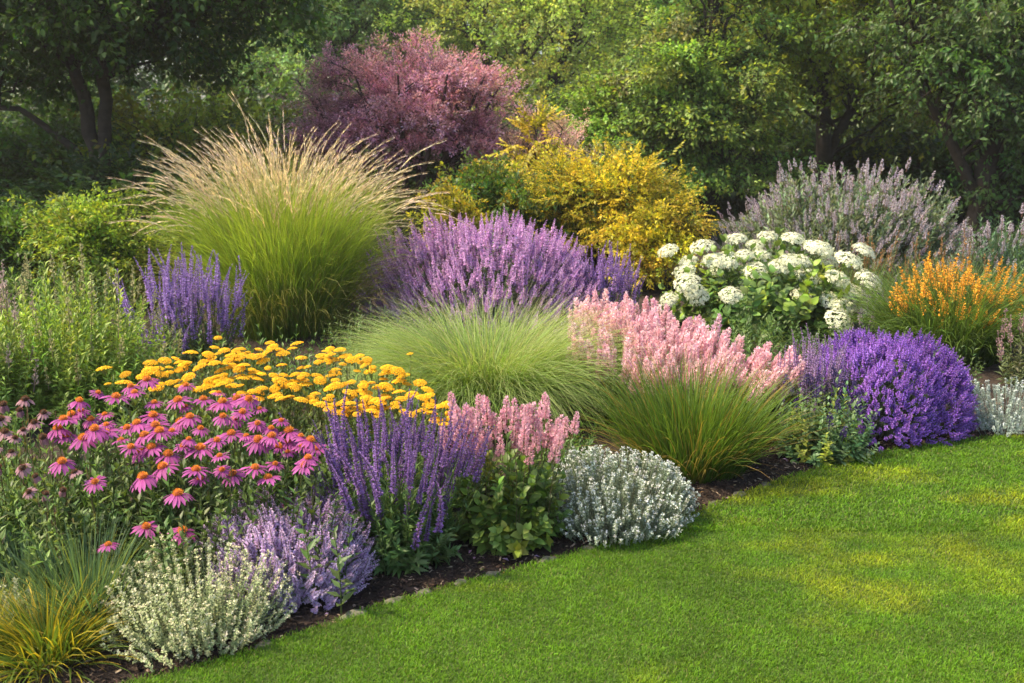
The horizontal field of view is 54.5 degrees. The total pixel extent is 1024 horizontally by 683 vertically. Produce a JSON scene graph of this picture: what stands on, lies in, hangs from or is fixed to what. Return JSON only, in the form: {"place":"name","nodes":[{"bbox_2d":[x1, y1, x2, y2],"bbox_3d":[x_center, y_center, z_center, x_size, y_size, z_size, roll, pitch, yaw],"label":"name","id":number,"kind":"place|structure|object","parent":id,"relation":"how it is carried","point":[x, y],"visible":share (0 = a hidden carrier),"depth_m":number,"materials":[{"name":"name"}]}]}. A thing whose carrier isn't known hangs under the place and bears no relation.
{"place":"outdoors","nodes":[
{"label":"outdoors","id":0,"kind":"place"},
{"bbox_2d":[104,88,469,341],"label":"ornamental grass","id":1,"kind":"object","parent":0,"point":[301,268],"depth_m":7.61,"materials":[{"name":"green plant"}]},
{"bbox_2d":[1,11,814,129],"label":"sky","id":2,"kind":"structure","parent":0,"point":[472,11],"materials":[{"name":"white"}]},
{"bbox_2d":[0,250,1023,682],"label":"soil bed","id":3,"kind":"object","parent":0,"point":[990,374],"visible":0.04,"depth_m":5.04,"materials":[{"name":"brown soil"}]},
{"bbox_2d":[0,395,31,492],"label":"leafy perennial","id":4,"kind":"object","parent":3,"relation":"on","point":[12,425],"visible":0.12,"depth_m":4.61,"materials":[{"name":"green plant"}]},
{"bbox_2d":[0,577,39,640],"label":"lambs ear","id":5,"kind":"object","parent":3,"relation":"on","point":[15,583],"visible":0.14,"depth_m":3.34},
{"bbox_2d":[0,259,49,445],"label":"leafy perennial","id":6,"kind":"object","parent":3,"relation":"on","point":[9,399],"visible":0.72,"depth_m":5.35,"materials":[{"name":"green plant"}]},
{"bbox_2d":[0,573,53,669],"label":"golden sedge","id":7,"kind":"object","parent":3,"relation":"on","point":[22,602],"visible":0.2,"depth_m":3.28,"materials":[{"name":"green plant"}]},
{"bbox_2d":[0,189,89,299],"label":"box shrub","id":8,"kind":"object","parent":3,"relation":"on","point":[12,250],"visible":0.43,"depth_m":9.11,"materials":[{"name":"green plant"}]},
{"bbox_2d":[0,514,93,601],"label":"blue fescue","id":9,"kind":"object","parent":3,"relation":"on","point":[21,566],"visible":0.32,"depth_m":3.51,"materials":[{"name":"green plant"}]},
{"bbox_2d":[0,459,132,568],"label":"broad leaved perennial","id":10,"kind":"object","parent":3,"relation":"on","point":[72,493],"visible":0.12,"depth_m":3.74,"materials":[{"name":"green plant"}]},
{"bbox_2d":[0,395,140,599],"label":"faded coneflower clump","id":11,"kind":"object","parent":3,"relation":"on","point":[14,439],"visible":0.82,"depth_m":3.66,"materials":[{"name":"green plant"}]},
{"bbox_2d":[0,567,147,682],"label":"golden sedge","id":12,"kind":"object","parent":3,"relation":"on","point":[56,636],"visible":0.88,"depth_m":3.15,"materials":[{"name":"yellow plant"}]},
{"bbox_2d":[0,252,149,347],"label":"leafy perennial","id":13,"kind":"object","parent":3,"relation":"on","point":[59,293],"visible":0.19,"depth_m":7.70,"materials":[{"name":"green plant"}]},
{"bbox_2d":[0,508,170,631],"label":"blue fescue","id":14,"kind":"object","parent":3,"relation":"on","point":[90,573],"visible":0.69,"depth_m":3.35,"materials":[{"name":"green plant"}]},
{"bbox_2d":[0,242,183,429],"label":"leafy perennial","id":15,"kind":"object","parent":3,"relation":"on","point":[66,379],"visible":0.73,"depth_m":5.59,"materials":[{"name":"green plant"}]},
{"bbox_2d":[7,183,194,307],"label":"spirea shrub","id":16,"kind":"object","parent":3,"relation":"on","point":[83,225],"visible":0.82,"depth_m":8.76,"materials":[{"name":"green plant"}]},
{"bbox_2d":[0,105,254,273],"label":"laurel shrub","id":17,"kind":"object","parent":3,"relation":"on","point":[77,181],"visible":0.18,"depth_m":11.20,"materials":[{"name":"green plant"}]},
{"bbox_2d":[134,189,228,292],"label":"spirea shrub","id":18,"kind":"object","parent":3,"relation":"on","point":[164,219],"visible":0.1,"depth_m":9.65,"materials":[{"name":"green plant"}]},
{"bbox_2d":[107,242,257,371],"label":"salvia clump","id":19,"kind":"object","parent":3,"relation":"on","point":[187,318],"visible":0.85,"depth_m":6.74,"materials":[{"name":"purple plant"}]},
{"bbox_2d":[8,375,372,613],"bbox_3d":[-1.277,0.554,3.809,1.520,0.666,1.092,0,13,0],"label":"coneflower clump","id":20,"kind":"object","parent":3,"relation":"on","point":[157,513],"visible":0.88,"depth_m":3.71,"materials":[{"name":"pink plant"}]},
{"bbox_2d":[131,472,254,531],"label":"broad leaved perennial","id":21,"kind":"object","parent":3,"relation":"on","point":[204,501],"visible":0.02,"depth_m":4.01,"materials":[{"name":"green plant"}]},
{"bbox_2d":[94,532,302,671],"bbox_3d":[-1.082,0.869,3.403,0.694,0.360,0.733,0,13,0],"label":"pale catmint","id":22,"kind":"object","parent":3,"relation":"on","point":[181,618],"visible":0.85,"depth_m":3.28,"materials":[{"name":"white plant"}]},
{"bbox_2d":[138,330,266,422],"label":"leafy perennial","id":23,"kind":"object","parent":3,"relation":"on","point":[199,359],"visible":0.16,"depth_m":5.65,"materials":[{"name":"green plant"}]},
{"bbox_2d":[254,640,271,649],"bbox_3d":[-0.821,1.016,3.287,0.070,0.053,0.056,-7,15,-28],"label":"edging stone","id":24,"kind":"object","parent":3,"relation":"on","point":[261,643],"visible":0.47,"depth_m":3.27,"materials":[{"name":"grey stone"}]},
{"bbox_2d":[83,336,485,513],"bbox_3d":[-1.034,0.366,4.710,2.010,0.641,1.078,5,13,20],"label":"yarrow clump","id":25,"kind":"object","parent":3,"relation":"on","point":[277,397],"visible":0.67,"depth_m":4.59,"materials":[{"name":"yellow plant"}]},
{"bbox_2d":[200,322,372,406],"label":"leafy perennial","id":26,"kind":"object","parent":3,"relation":"on","point":[294,366],"visible":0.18,"depth_m":6.06,"materials":[{"name":"green plant"}]},
{"bbox_2d":[193,484,380,617],"bbox_3d":[-0.879,0.742,3.720,0.733,0.392,0.746,8,15,33],"label":"catmint mound","id":27,"kind":"object","parent":3,"relation":"on","point":[357,573],"visible":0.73,"depth_m":3.56,"materials":[{"name":"purple plant"}]},
{"bbox_2d":[271,426,370,497],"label":"bushy perennial","id":28,"kind":"object","parent":3,"relation":"on","point":[291,467],"visible":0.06,"depth_m":4.43,"materials":[{"name":"green plant"}]},
{"bbox_2d":[340,609,366,619],"bbox_3d":[-0.555,0.971,3.490,0.110,0.053,0.061,-12,18,-32],"label":"edging stone","id":29,"kind":"object","parent":3,"relation":"on","point":[358,611],"visible":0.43,"depth_m":3.48,"materials":[{"name":"grey stone"}]},
{"bbox_2d":[328,301,415,361],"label":"leafy perennial","id":30,"kind":"object","parent":3,"relation":"on","point":[357,330],"visible":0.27,"depth_m":7.11,"materials":[{"name":"green plant"}]},
{"bbox_2d":[278,386,494,577],"bbox_3d":[-0.479,0.556,3.916,0.736,0.739,0.746,-9,15,-34],"label":"salvia clump","id":31,"kind":"object","parent":3,"relation":"on","point":[407,520],"visible":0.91,"depth_m":3.81,"materials":[{"name":"purple plant"}]},
{"bbox_2d":[384,596,404,604],"bbox_3d":[-0.426,0.949,3.586,0.096,0.053,0.049,-13,20,-40],"label":"edging stone","id":32,"kind":"object","parent":3,"relation":"on","point":[393,599],"visible":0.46,"depth_m":3.58,"materials":[{"name":"grey stone"}]},
{"bbox_2d":[416,588,432,596],"bbox_3d":[-0.318,0.935,3.652,0.061,0.053,0.054,-6,13,-34],"label":"edging stone","id":33,"kind":"object","parent":3,"relation":"on","point":[422,590],"visible":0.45,"depth_m":3.64,"materials":[{"name":"grey stone"}]},
{"bbox_2d":[372,295,486,346],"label":"leafy perennial","id":34,"kind":"object","parent":3,"relation":"on","point":[418,326],"visible":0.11,"depth_m":7.47,"materials":[{"name":"green plant"}]},
{"bbox_2d":[385,229,495,297],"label":"leafy perennial","id":35,"kind":"object","parent":3,"relation":"on","point":[420,268],"visible":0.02,"depth_m":9.45,"materials":[{"name":"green plant"}]},
{"bbox_2d":[403,171,513,285],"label":"golden shrub","id":36,"kind":"object","parent":3,"relation":"on","point":[456,204],"visible":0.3,"depth_m":9.73,"materials":[{"name":"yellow plant"}]},
{"bbox_2d":[454,579,465,585],"bbox_3d":[-0.195,0.918,3.727,0.078,0.053,0.052,-12,15,-35],"label":"edging stone","id":37,"kind":"object","parent":3,"relation":"on","point":[458,581],"visible":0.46,"depth_m":3.72,"materials":[{"name":"grey stone"}]},
{"bbox_2d":[345,206,601,336],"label":"english lavender","id":38,"kind":"object","parent":3,"relation":"on","point":[530,254],"visible":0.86,"depth_m":7.89,"materials":[{"name":"purple plant"}]},
{"bbox_2d":[299,274,658,456],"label":"fountain grass","id":39,"kind":"object","parent":3,"relation":"on","point":[521,369],"depth_m":5.45,"materials":[{"name":"green plant"}]},
{"bbox_2d":[484,571,499,578],"bbox_3d":[-0.077,0.903,3.793,0.068,0.053,0.050,-10,18,-35],"label":"edging stone","id":40,"kind":"object","parent":3,"relation":"on","point":[492,572],"visible":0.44,"depth_m":3.79,"materials":[{"name":"grey stone"}]},
{"bbox_2d":[439,390,579,558],"bbox_3d":[-0.020,0.538,4.059,0.593,0.681,0.492,0,13,0],"label":"pink hyssop","id":41,"kind":"object","parent":3,"relation":"on","point":[505,515],"visible":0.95,"depth_m":3.99,"materials":[{"name":"green plant"}]},
{"bbox_2d":[419,146,612,278],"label":"green shrub","id":42,"kind":"object","parent":3,"relation":"on","point":[489,186],"visible":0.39,"depth_m":10.28,"materials":[{"name":"green plant"}]},
{"bbox_2d":[482,90,583,191],"bbox_3d":[0.251,-1.911,11.713,1.345,2.041,1.117,0,13,0],"label":"golden sapling","id":43,"kind":"object","parent":3,"relation":"on","point":[539,121],"visible":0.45,"depth_m":11.51,"materials":[{"name":"yellow plant"}]},
{"bbox_2d":[66,419,1011,682],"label":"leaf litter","id":44,"kind":"object","parent":3,"relation":"on","point":[68,681],"visible":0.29,"depth_m":3.96,"materials":[{"name":"brown plant"}]},
{"bbox_2d":[537,556,557,562],"bbox_3d":[0.140,0.874,3.924,0.100,0.053,0.055,-8,12,-32],"label":"edging stone","id":45,"kind":"object","parent":3,"relation":"on","point":[547,558],"visible":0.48,"depth_m":3.92,"materials":[{"name":"grey stone"}]},
{"bbox_2d":[496,418,618,478],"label":"leafy perennial","id":46,"kind":"object","parent":3,"relation":"on","point":[589,442],"visible":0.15,"depth_m":4.81,"materials":[{"name":"green plant"}]},
{"bbox_2d":[539,300,619,348],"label":"leafy perennial","id":47,"kind":"object","parent":3,"relation":"on","point":[565,324],"depth_m":7.04,"materials":[{"name":"green plant"}]},
{"bbox_2d":[562,240,645,318],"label":"salvia clump","id":48,"kind":"object","parent":3,"relation":"on","point":[615,290],"visible":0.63,"depth_m":7.89,"materials":[{"name":"purple plant"}]},
{"bbox_2d":[500,131,725,280],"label":"golden shrub","id":49,"kind":"object","parent":3,"relation":"on","point":[627,188],"visible":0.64,"depth_m":10.07,"materials":[{"name":"yellow plant"}]},
{"bbox_2d":[548,445,700,547],"bbox_3d":[0.453,0.638,4.293,0.705,0.353,0.742,0,13,0],"label":"silver mound","id":50,"kind":"object","parent":3,"relation":"on","point":[618,504],"visible":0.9,"depth_m":4.14,"materials":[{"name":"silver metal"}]},
{"bbox_2d":[592,198,718,292],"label":"golden shrub","id":51,"kind":"object","parent":3,"relation":"on","point":[649,242],"visible":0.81,"depth_m":9.64,"materials":[{"name":"yellow plant"}]},
{"bbox_2d":[549,288,808,440],"bbox_3d":[0.776,0.128,5.722,1.192,0.665,1.759,-10,16,-37],"label":"pink astilbe","id":52,"kind":"object","parent":3,"relation":"on","point":[663,328],"visible":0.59,"depth_m":5.56,"materials":[{"name":"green plant"}]},
{"bbox_2d":[554,338,843,484],"bbox_3d":[0.902,0.322,4.877,1.492,0.653,1.359,0,13,0],"label":"sedge tuft","id":53,"kind":"object","parent":3,"relation":"on","point":[708,438],"visible":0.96,"depth_m":4.76,"materials":[{"name":"green plant"}]},
{"bbox_2d":[648,227,882,343],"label":"white hydrangea","id":54,"kind":"object","parent":3,"relation":"on","point":[795,293],"visible":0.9,"depth_m":7.74,"materials":[{"name":"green plant"}]},
{"bbox_2d":[705,300,832,366],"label":"leafy perennial","id":55,"kind":"object","parent":3,"relation":"on","point":[752,346],"visible":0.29,"depth_m":6.89,"materials":[{"name":"green plant"}]},
{"bbox_2d":[767,336,806,390],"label":"leafy perennial","id":56,"kind":"object","parent":3,"relation":"on","point":[796,351],"visible":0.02,"depth_m":6.07,"materials":[{"name":"green plant"}]},
{"bbox_2d":[772,325,854,442],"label":"salvia clump","id":57,"kind":"object","parent":3,"relation":"on","point":[811,366],"visible":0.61,"depth_m":5.24,"materials":[{"name":"purple plant"}]},
{"bbox_2d":[771,362,882,466],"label":"bushy perennial","id":58,"kind":"object","parent":3,"relation":"on","point":[831,444],"visible":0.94,"depth_m":5.04,"materials":[{"name":"green plant"}]},
{"bbox_2d":[705,156,981,291],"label":"butterfly bush","id":59,"kind":"object","parent":3,"relation":"on","point":[813,216],"visible":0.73,"depth_m":9.84,"materials":[{"name":"grey plant"}]},
{"bbox_2d":[799,313,907,370],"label":"leafy perennial","id":60,"kind":"object","parent":3,"relation":"on","point":[833,334],"visible":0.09,"depth_m":6.90,"materials":[{"name":"green plant"}]},
{"bbox_2d":[837,273,907,339],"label":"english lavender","id":61,"kind":"object","parent":3,"relation":"on","point":[870,325],"visible":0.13,"depth_m":7.67,"materials":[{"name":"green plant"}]},
{"bbox_2d":[797,327,980,451],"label":"violet lavender","id":62,"kind":"object","parent":3,"relation":"on","point":[903,401],"visible":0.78,"depth_m":5.35,"materials":[{"name":"purple plant"}]},
{"bbox_2d":[853,267,951,329],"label":"leafy perennial","id":63,"kind":"object","parent":3,"relation":"on","point":[889,295],"visible":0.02,"depth_m":8.09,"materials":[{"name":"green plant"}]},
{"bbox_2d":[805,229,1009,310],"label":"rust seed grass","id":64,"kind":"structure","parent":3,"relation":"on","point":[890,265],"depth_m":8.72,"materials":[{"name":"brown plant"}]},
{"bbox_2d":[796,0,1023,250],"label":"weeping tree","id":65,"kind":"object","parent":3,"relation":"on","point":[940,42],"visible":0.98,"depth_m":12.41,"materials":[{"name":"green plant"}]},
{"bbox_2d":[828,245,1023,366],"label":"orange daylily","id":66,"kind":"object","parent":3,"relation":"on","point":[932,306],"visible":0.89,"depth_m":6.87,"materials":[{"name":"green plant"}]},
{"bbox_2d":[876,334,985,396],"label":"leafy perennial","id":67,"kind":"object","parent":3,"relation":"on","point":[976,365],"visible":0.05,"depth_m":6.24,"materials":[{"name":"green plant"}]},
{"bbox_2d":[939,203,1023,300],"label":"butterfly bush","id":68,"kind":"object","parent":3,"relation":"on","point":[1008,256],"visible":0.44,"depth_m":8.88,"materials":[{"name":"grey plant"}]},
{"bbox_2d":[949,376,1023,437],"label":"silver mound","id":69,"kind":"object","parent":3,"relation":"on","point":[995,425],"visible":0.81,"depth_m":5.55,"materials":[{"name":"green plant"}]},
{"bbox_2d":[980,253,1023,338],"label":"leafy perennial","id":70,"kind":"object","parent":3,"relation":"on","point":[1019,270],"visible":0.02,"depth_m":7.88,"materials":[{"name":"green plant"}]},
{"bbox_2d":[995,308,1023,387],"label":"leafy perennial","id":71,"kind":"object","parent":3,"relation":"on","point":[1018,372],"visible":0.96,"depth_m":6.47,"materials":[{"name":"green plant"}]},
{"bbox_2d":[1007,219,1023,276],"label":"leafy perennial","id":72,"kind":"object","parent":3,"relation":"on","point":[1019,248],"visible":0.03,"depth_m":9.46,"materials":[{"name":"green plant"}]},
{"bbox_2d":[114,433,1023,682],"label":"lawn grass","id":73,"kind":"structure","parent":0,"point":[831,525],"depth_m":3.56,"materials":[{"name":"green plant"}]},
{"bbox_2d":[272,189,1023,250],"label":"ground","id":74,"kind":"structure","parent":0,"point":[743,208],"depth_m":17.43,"materials":[{"name":"black soil"}]},
{"bbox_2d":[0,70,67,164],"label":"woodland shrub","id":75,"kind":"object","parent":74,"relation":"on","point":[2,118],"visible":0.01,"depth_m":16.93,"materials":[{"name":"green plant"}]},
{"bbox_2d":[0,75,117,122],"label":"woodland shrub","id":76,"kind":"object","parent":74,"relation":"on","point":[1,112],"depth_m":20.44,"materials":[{"name":"green plant"}]},
{"bbox_2d":[0,64,192,186],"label":"woodland shrub","id":77,"kind":"object","parent":74,"relation":"on","point":[64,120],"visible":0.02,"depth_m":15.47,"materials":[{"name":"green plant"}]},
{"bbox_2d":[1,5,201,112],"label":"woodland tree","id":78,"kind":"object","parent":74,"relation":"on","point":[138,90],"visible":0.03,"depth_m":25.92,"materials":[{"name":"green plant"}]},
{"bbox_2d":[0,97,241,204],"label":"laurel shrub","id":79,"kind":"object","parent":74,"relation":"on","point":[15,171],"visible":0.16,"depth_m":13.64,"materials":[{"name":"green plant"}]},
{"bbox_2d":[112,80,241,122],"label":"woodland shrub","id":80,"kind":"object","parent":74,"relation":"on","point":[174,92],"depth_m":19.15,"materials":[{"name":"green plant"}]},
{"bbox_2d":[0,0,356,192],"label":"broadleaf tree","id":81,"kind":"object","parent":74,"relation":"on","point":[110,38],"visible":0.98,"depth_m":12.08,"materials":[{"name":"green plant"}]},
{"bbox_2d":[27,78,374,221],"bbox_3d":[-4.262,-2.521,14.324,4.786,2.421,4.068,0,13,0],"label":"laurel shrub","id":82,"kind":"object","parent":74,"relation":"on","point":[199,119],"visible":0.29,"depth_m":13.59,"materials":[{"name":"green plant"}]},
{"bbox_2d":[69,69,380,225],"bbox_3d":[-4.784,-3.120,17.302,5.702,3.141,7.177,-1,13,-4],"label":"woodland shrub","id":83,"kind":"object","parent":74,"relation":"on","point":[239,100],"visible":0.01,"depth_m":16.44,"materials":[{"name":"green plant"}]},
{"bbox_2d":[142,4,384,110],"bbox_3d":[-8.009,-8.543,27.802,8.067,8.083,10.369,-9,15,-35],"label":"woodland tree","id":84,"kind":"object","parent":74,"relation":"on","point":[215,93],"visible":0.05,"depth_m":27.31,"materials":[{"name":"green plant"}]},
{"bbox_2d":[181,4,349,99],"bbox_3d":[-9.372,-13.876,37.980,11.938,14.056,10.083,-7,14,-28],"label":"woodland tree","id":85,"kind":"object","parent":74,"relation":"on","point":[266,56],"depth_m":36.73,"materials":[{"name":"green plant"}]},
{"bbox_2d":[154,74,412,205],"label":"woodland shrub","id":86,"kind":"object","parent":74,"relation":"on","point":[261,93],"depth_m":20.06,"materials":[{"name":"green plant"}]},
{"bbox_2d":[196,0,466,120],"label":"woodland tree","id":87,"kind":"object","parent":74,"relation":"on","point":[346,35],"visible":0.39,"depth_m":23.18,"materials":[{"name":"green plant"}]},
{"bbox_2d":[285,0,557,121],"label":"woodland tree","id":88,"kind":"object","parent":74,"relation":"on","point":[473,4],"visible":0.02,"depth_m":30.61,"materials":[{"name":"green plant"}]},
{"bbox_2d":[320,108,525,224],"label":"woodland shrub","id":89,"kind":"object","parent":74,"relation":"on","point":[412,180],"visible":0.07,"depth_m":18.08,"materials":[{"name":"green plant"}]},
{"bbox_2d":[263,25,586,248],"bbox_3d":[-1.287,-2.715,13.313,3.855,2.956,3.378,9,15,34],"label":"smoke bush","id":90,"kind":"object","parent":74,"relation":"on","point":[384,106],"visible":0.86,"depth_m":12.90,"materials":[{"name":"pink plant"}]},
{"bbox_2d":[316,0,668,129],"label":"woodland tree","id":91,"kind":"object","parent":74,"relation":"on","point":[531,21],"visible":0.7,"depth_m":22.21,"materials":[{"name":"green plant"}]},
{"bbox_2d":[446,0,578,114],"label":"woodland tree","id":92,"kind":"object","parent":74,"relation":"on","point":[514,49],"depth_m":41.61,"materials":[{"name":"green plant"}]},
{"bbox_2d":[487,94,627,237],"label":"smoke bush","id":93,"kind":"object","parent":74,"relation":"on","point":[555,127],"visible":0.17,"depth_m":12.69,"materials":[{"name":"pink plant"}]},
{"bbox_2d":[408,83,761,197],"bbox_3d":[1.106,-3.505,19.226,6.865,3.004,5.454,-3,13,-14],"label":"woodland shrub","id":94,"kind":"object","parent":74,"relation":"on","point":[552,99],"visible":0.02,"depth_m":18.80,"materials":[{"name":"green plant"}]},
{"bbox_2d":[493,0,684,103],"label":"woodland tree","id":95,"kind":"object","parent":74,"relation":"on","point":[589,44],"visible":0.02,"depth_m":33.93,"materials":[{"name":"green plant"}]},
{"bbox_2d":[519,53,668,197],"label":"dogwood shrub","id":96,"kind":"object","parent":74,"relation":"on","point":[595,102],"visible":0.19,"depth_m":14.73,"materials":[{"name":"green plant"}]},
{"bbox_2d":[540,0,763,105],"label":"woodland tree","id":97,"kind":"object","parent":74,"relation":"on","point":[657,3],"visible":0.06,"depth_m":24.69,"materials":[{"name":"green plant"}]},
{"bbox_2d":[562,0,828,234],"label":"conical tree","id":98,"kind":"object","parent":74,"relation":"on","point":[697,76],"visible":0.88,"depth_m":14.20,"materials":[{"name":"green plant"}]},
{"bbox_2d":[614,89,851,218],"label":"woodland shrub","id":99,"kind":"object","parent":74,"relation":"on","point":[729,198],"depth_m":19.00,"materials":[{"name":"green plant"}]},
{"bbox_2d":[671,0,858,108],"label":"woodland tree","id":100,"kind":"object","parent":74,"relation":"on","point":[731,25],"visible":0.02,"depth_m":28.34,"materials":[{"name":"green plant"}]},
{"bbox_2d":[659,0,1010,196],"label":"broadleaf tree","id":101,"kind":"object","parent":74,"relation":"on","point":[825,85],"visible":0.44,"depth_m":16.04,"materials":[{"name":"green plant"}]},
{"bbox_2d":[718,0,989,130],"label":"woodland tree","id":102,"kind":"object","parent":74,"relation":"on","point":[813,98],"visible":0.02,"depth_m":24.74,"materials":[{"name":"green plant"}]},
{"bbox_2d":[713,87,999,222],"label":"woodland shrub","id":103,"kind":"object","parent":74,"relation":"on","point":[853,168],"visible":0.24,"depth_m":17.32,"materials":[{"name":"green plant"}]},
{"bbox_2d":[770,95,1023,228],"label":"woodland shrub","id":104,"kind":"object","parent":74,"relation":"on","point":[937,164],"visible":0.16,"depth_m":16.94,"materials":[{"name":"green plant"}]},
{"bbox_2d":[930,105,1023,226],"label":"woodland shrub","id":105,"kind":"object","parent":74,"relation":"on","point":[999,183],"visible":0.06,"depth_m":16.81,"materials":[{"name":"green plant"}]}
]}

